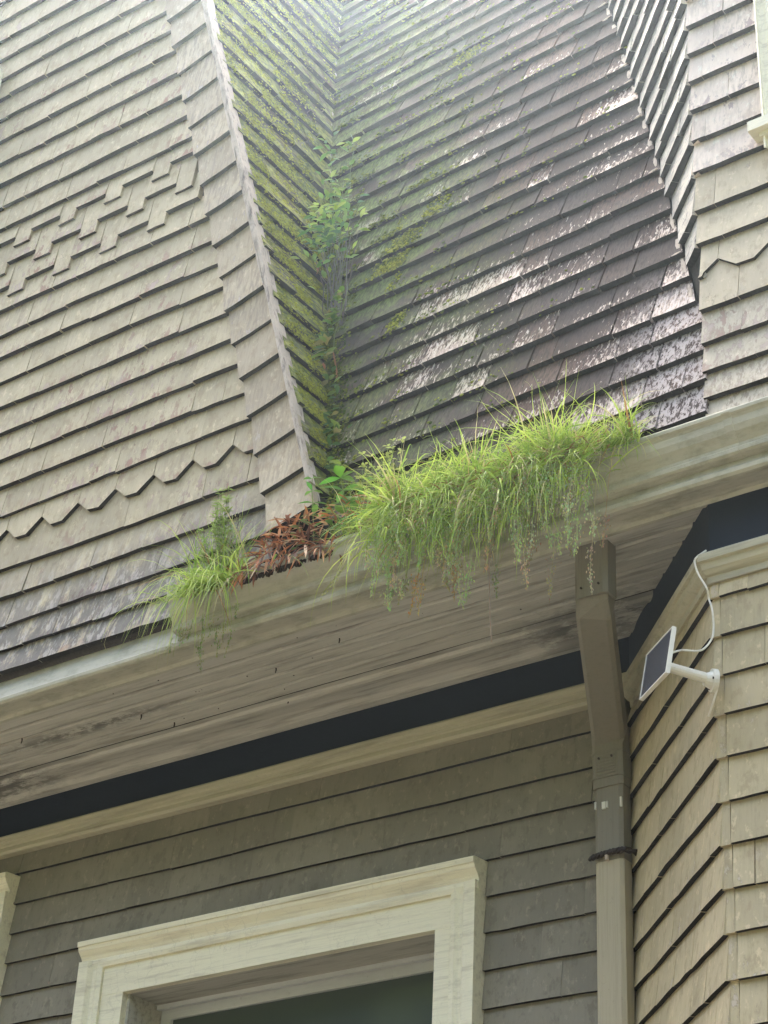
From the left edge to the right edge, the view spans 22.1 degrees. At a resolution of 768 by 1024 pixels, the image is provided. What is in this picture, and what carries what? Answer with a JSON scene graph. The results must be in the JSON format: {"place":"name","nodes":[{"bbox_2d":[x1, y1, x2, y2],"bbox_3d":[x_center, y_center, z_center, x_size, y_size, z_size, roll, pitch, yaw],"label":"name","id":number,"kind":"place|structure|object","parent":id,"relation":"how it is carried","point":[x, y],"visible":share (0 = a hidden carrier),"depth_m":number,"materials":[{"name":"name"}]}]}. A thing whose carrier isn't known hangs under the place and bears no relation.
{"place":"outdoors","nodes":[
{"label":"outdoors","id":0,"kind":"place"},
{"bbox_2d":[214,0,344,538],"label":"mossy slope","id":1,"kind":"structure","parent":0,"point":[313,77],"depth_m":9.09,"materials":[{"name":"grey wood"}]},
{"bbox_2d":[213,0,343,472],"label":"moss","id":2,"kind":"object","parent":1,"relation":"on","point":[304,337],"visible":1,"depth_m":8.90,"materials":[{"name":"green plant"}]},
{"bbox_2d":[608,0,767,415],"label":"bay","id":3,"kind":"object","parent":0,"point":[694,69],"visible":0.99,"depth_m":6.89,"materials":[{"name":"grey wood"}]},
{"bbox_2d":[747,0,767,148],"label":"sash window","id":4,"kind":"structure","parent":3,"relation":"attached to","point":[757,129],"depth_m":6.86,"materials":[{"name":"beige paint"}]},
{"label":"ground","id":5,"kind":"structure","parent":0,"visible":0},
{"bbox_2d":[0,697,635,1023],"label":"wall","id":6,"kind":"structure","parent":5,"relation":"on","point":[514,809],"depth_m":7.35,"materials":[{"name":"grey paint"}]},
{"bbox_2d":[0,872,19,1004],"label":"sash window","id":7,"kind":"structure","parent":6,"relation":"attached to","point":[9,883],"depth_m":8.30,"materials":[{"name":"beige paint"}]},
{"bbox_2d":[71,855,487,1023],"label":"sash window","id":8,"kind":"structure","parent":6,"relation":"attached to","point":[404,947],"depth_m":7.31,"materials":[{"name":"beige paint"}]},
{"bbox_2d":[0,451,767,859],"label":"eave","id":9,"kind":"object","parent":6,"relation":"on","point":[298,691],"visible":0.91,"depth_m":7.42,"materials":[{"name":"beige paint"}]},
{"bbox_2d":[0,0,282,682],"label":"gable wall","id":10,"kind":"structure","parent":9,"relation":"on","point":[125,423],"depth_m":8.47,"materials":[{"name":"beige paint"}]},
{"bbox_2d":[0,68,2,85],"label":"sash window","id":11,"kind":"structure","parent":10,"relation":"attached to","point":[1,73],"depth_m":10.14,"materials":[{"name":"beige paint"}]},
{"bbox_2d":[166,0,319,535],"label":"rake course","id":12,"kind":"object","parent":10,"relation":"attached to","point":[275,415],"visible":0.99,"depth_m":8.11,"materials":[{"name":"beige wood"}]},
{"bbox_2d":[167,396,767,636],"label":"gutter","id":13,"kind":"object","parent":9,"relation":"on","point":[735,433],"visible":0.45,"depth_m":6.36,"materials":[{"name":"beige paint"}]},
{"bbox_2d":[86,486,308,669],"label":"grass","id":14,"kind":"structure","parent":13,"relation":"hanging from","point":[224,558],"depth_m":7.14,"materials":[{"name":"green plant"}]},
{"bbox_2d":[219,493,381,593],"bbox_3d":[-0.297,0.108,6.994,0.802,0.330,0.197,-19,-38,31],"label":"dead leaf pile","id":15,"kind":"object","parent":13,"relation":"on","point":[285,546],"visible":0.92,"depth_m":7.01,"materials":[{"name":"brown plant"}]},
{"bbox_2d":[290,519,307,550],"bbox_3d":[-0.307,0.100,7.040,0.070,0.129,0.103,4,-32,-1],"label":"seedling","id":16,"kind":"object","parent":15,"relation":"on","point":[294,526],"visible":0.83,"depth_m":7.04,"materials":[{"name":"green plant"}]},
{"bbox_2d":[298,477,328,540],"bbox_3d":[-0.261,0.006,7.092,0.113,0.306,0.133,-19,-38,31],"label":"seedling","id":17,"kind":"object","parent":15,"relation":"on","point":[314,506],"visible":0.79,"depth_m":7.11,"materials":[{"name":"green plant"}]},
{"bbox_2d":[317,460,373,537],"bbox_3d":[-0.143,-0.048,6.977,0.172,0.310,0.227,22,-36,-28],"label":"seedling","id":18,"kind":"object","parent":13,"relation":"on","point":[339,470],"visible":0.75,"depth_m":7.01,"materials":[{"name":"green plant"}]},
{"bbox_2d":[295,436,456,550],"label":"weeds","id":19,"kind":"object","parent":13,"relation":"on","point":[366,473],"visible":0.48,"depth_m":6.94,"materials":[{"name":"green plant"}]},
{"bbox_2d":[310,359,662,641],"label":"grass","id":20,"kind":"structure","parent":13,"relation":"in","point":[560,449],"depth_m":6.42,"materials":[{"name":"green plant"}]},
{"bbox_2d":[326,0,708,537],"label":"roof slope","id":21,"kind":"structure","parent":9,"relation":"on","point":[633,317],"depth_m":7.79,"materials":[{"name":"grey wood"}]},
{"bbox_2d":[291,131,370,328],"bbox_3d":[-0.302,-1.321,8.713,0.402,1.515,0.735,8,-32,-8],"label":"sapling","id":22,"kind":"object","parent":21,"relation":"on","point":[330,230],"visible":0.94,"depth_m":8.46,"materials":[{"name":"green plant"}]},
{"bbox_2d":[311,286,351,471],"bbox_3d":[-0.203,-0.503,7.706,0.136,1.003,0.354,15,-34,-19],"label":"sapling","id":23,"kind":"object","parent":21,"relation":"on","point":[324,337],"visible":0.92,"depth_m":7.86,"materials":[{"name":"green plant"}]},
{"bbox_2d":[324,0,626,506],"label":"moss","id":24,"kind":"object","parent":21,"relation":"on","point":[393,261],"visible":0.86,"depth_m":8.37,"materials":[{"name":"green plant"}]},
{"bbox_2d":[575,540,634,1023],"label":"downspout","id":25,"kind":"object","parent":6,"relation":"attached to","point":[611,780],"visible":0.99,"depth_m":6.51,"materials":[{"name":"beige paint"}]},
{"bbox_2d":[588,846,637,861],"bbox_3d":[0.791,1.141,6.543,0.227,0.042,0.082,-2,-32,8],"label":"pipe strap","id":26,"kind":"object","parent":25,"relation":"attached to","point":[612,851],"visible":0.83,"depth_m":6.54,"materials":[{"name":"brown metal"}]},
{"bbox_2d":[622,487,767,1023],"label":"bay","id":27,"kind":"object","parent":5,"relation":"on","point":[699,804],"visible":0.94,"depth_m":5.99,"materials":[{"name":"beige paint"}]},
{"bbox_2d":[639,626,719,700],"bbox_3d":[0.898,0.464,5.829,0.221,0.165,0.223,10,-32,-11],"label":"solar panel","id":28,"kind":"object","parent":27,"relation":"attached to","point":[659,667],"visible":1,"depth_m":5.83,"materials":[{"name":"white plastic"}]},
{"bbox_2d":[708,690,717,716],"bbox_3d":[0.982,0.541,5.873,0.010,0.120,0.081,12,-33,-13],"label":"power cable","id":29,"kind":"object","parent":28,"relation":"hanging from","point":[712,704],"visible":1,"depth_m":5.86,"materials":[{"name":"white plastic"}]},
{"bbox_2d":[673,550,714,652],"bbox_3d":[0.931,0.265,6.004,0.144,0.390,0.052,6,-32,-5],"label":"power cable","id":30,"kind":"object","parent":27,"relation":"attached to","point":[710,603],"visible":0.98,"depth_m":5.96,"materials":[{"name":"white plastic"}]}
]}

